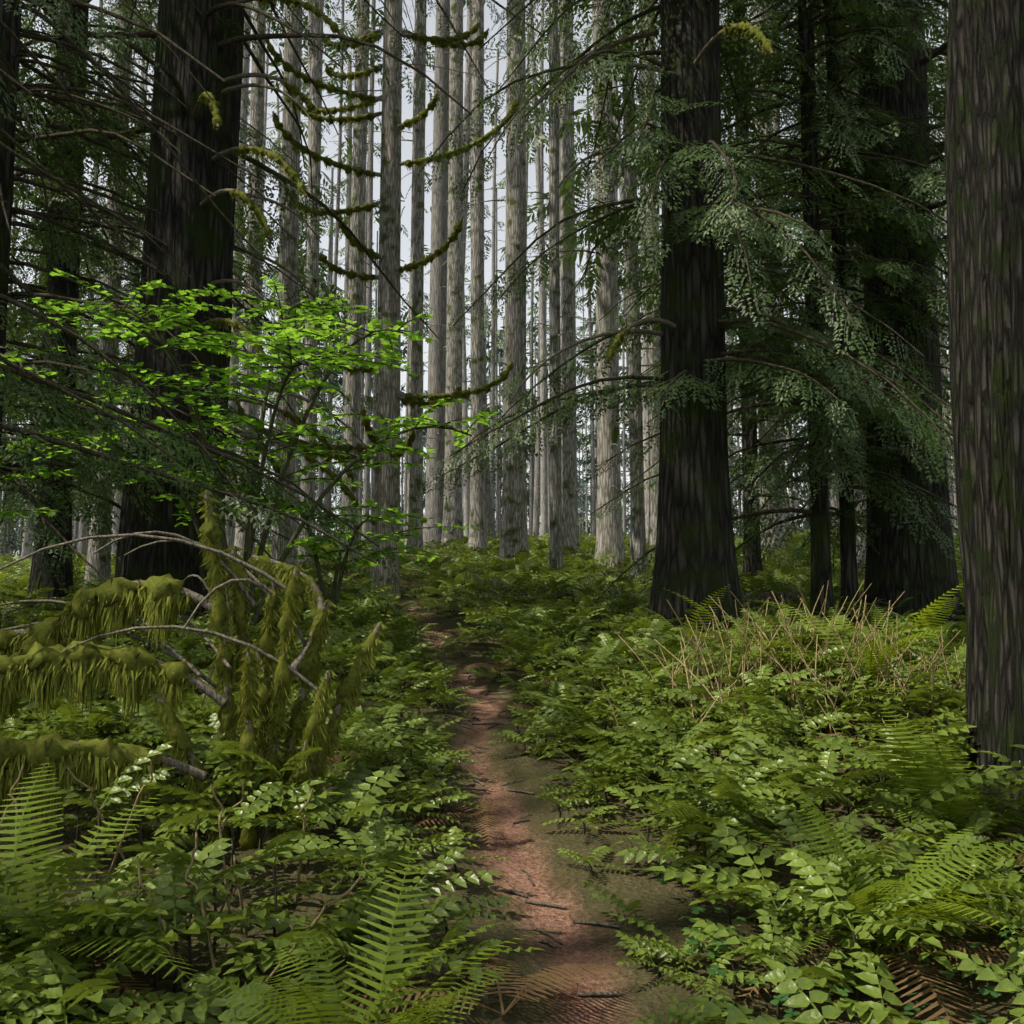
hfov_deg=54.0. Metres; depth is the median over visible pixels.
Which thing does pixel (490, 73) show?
sky
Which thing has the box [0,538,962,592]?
undergrowth
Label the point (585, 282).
conifer foliage
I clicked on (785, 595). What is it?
fallen logs
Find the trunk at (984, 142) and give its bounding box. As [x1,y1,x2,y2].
[945,0,1023,846]
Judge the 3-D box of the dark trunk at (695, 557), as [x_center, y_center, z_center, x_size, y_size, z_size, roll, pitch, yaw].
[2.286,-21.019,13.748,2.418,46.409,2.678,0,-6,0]
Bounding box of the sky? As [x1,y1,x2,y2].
[0,0,954,570]
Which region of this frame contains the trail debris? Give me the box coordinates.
[401,608,621,996]
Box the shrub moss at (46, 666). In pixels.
[0,490,386,849]
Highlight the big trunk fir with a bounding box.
[106,0,244,646]
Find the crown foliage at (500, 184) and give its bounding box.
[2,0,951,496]
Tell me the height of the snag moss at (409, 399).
8.962 m
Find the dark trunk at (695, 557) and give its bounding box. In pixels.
[616,0,804,646]
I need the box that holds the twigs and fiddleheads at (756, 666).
[0,580,965,1008]
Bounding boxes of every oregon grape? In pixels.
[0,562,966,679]
[0,608,1023,1023]
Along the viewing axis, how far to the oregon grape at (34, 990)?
4.01 m
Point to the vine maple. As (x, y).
(280, 338)
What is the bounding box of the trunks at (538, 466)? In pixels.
[0,0,957,562]
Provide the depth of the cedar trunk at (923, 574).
13.83 m
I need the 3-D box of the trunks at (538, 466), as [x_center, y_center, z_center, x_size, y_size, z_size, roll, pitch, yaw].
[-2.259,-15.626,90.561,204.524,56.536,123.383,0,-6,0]
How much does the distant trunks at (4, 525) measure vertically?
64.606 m
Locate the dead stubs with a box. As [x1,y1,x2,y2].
[192,0,773,509]
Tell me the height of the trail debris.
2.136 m
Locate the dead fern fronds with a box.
[4,620,1023,1023]
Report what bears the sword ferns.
on the ground
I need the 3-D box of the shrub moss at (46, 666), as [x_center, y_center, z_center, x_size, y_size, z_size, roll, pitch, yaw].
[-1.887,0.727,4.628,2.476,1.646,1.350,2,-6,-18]
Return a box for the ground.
[0,553,1023,1023]
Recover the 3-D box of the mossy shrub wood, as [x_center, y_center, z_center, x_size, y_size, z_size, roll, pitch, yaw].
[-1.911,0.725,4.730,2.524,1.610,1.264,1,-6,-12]
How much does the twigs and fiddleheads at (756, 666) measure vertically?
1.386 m
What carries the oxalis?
on the ground
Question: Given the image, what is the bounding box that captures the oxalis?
[656,878,1023,1023]
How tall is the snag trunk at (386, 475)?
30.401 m
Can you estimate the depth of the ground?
4.05 m
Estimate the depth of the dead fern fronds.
3.07 m
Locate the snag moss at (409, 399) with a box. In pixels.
[234,22,518,465]
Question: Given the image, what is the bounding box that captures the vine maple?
[0,268,499,663]
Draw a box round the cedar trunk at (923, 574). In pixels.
[857,0,965,636]
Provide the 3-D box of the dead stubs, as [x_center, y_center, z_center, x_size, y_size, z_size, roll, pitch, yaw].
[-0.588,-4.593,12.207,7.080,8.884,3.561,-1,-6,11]
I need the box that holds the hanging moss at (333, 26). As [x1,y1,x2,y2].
[199,0,774,510]
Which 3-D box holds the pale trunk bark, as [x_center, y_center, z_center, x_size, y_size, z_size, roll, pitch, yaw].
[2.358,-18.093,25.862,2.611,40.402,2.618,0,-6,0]
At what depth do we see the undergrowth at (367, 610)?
12.37 m
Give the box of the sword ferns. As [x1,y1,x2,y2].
[0,546,1023,1023]
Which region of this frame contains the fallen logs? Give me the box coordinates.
[22,576,964,702]
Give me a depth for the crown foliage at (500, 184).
82.66 m
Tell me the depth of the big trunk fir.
12.54 m
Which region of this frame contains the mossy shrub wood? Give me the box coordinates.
[0,491,381,846]
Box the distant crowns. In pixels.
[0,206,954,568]
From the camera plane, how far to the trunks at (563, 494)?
25.25 m
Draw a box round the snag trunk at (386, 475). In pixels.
[272,0,516,599]
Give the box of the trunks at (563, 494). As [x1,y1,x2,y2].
[0,0,910,629]
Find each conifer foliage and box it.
[0,0,959,650]
[3,0,950,449]
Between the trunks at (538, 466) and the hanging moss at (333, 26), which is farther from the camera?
the trunks at (538, 466)
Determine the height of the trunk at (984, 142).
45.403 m
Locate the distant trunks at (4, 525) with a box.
[0,223,837,561]
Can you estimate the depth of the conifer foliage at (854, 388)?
12.65 m

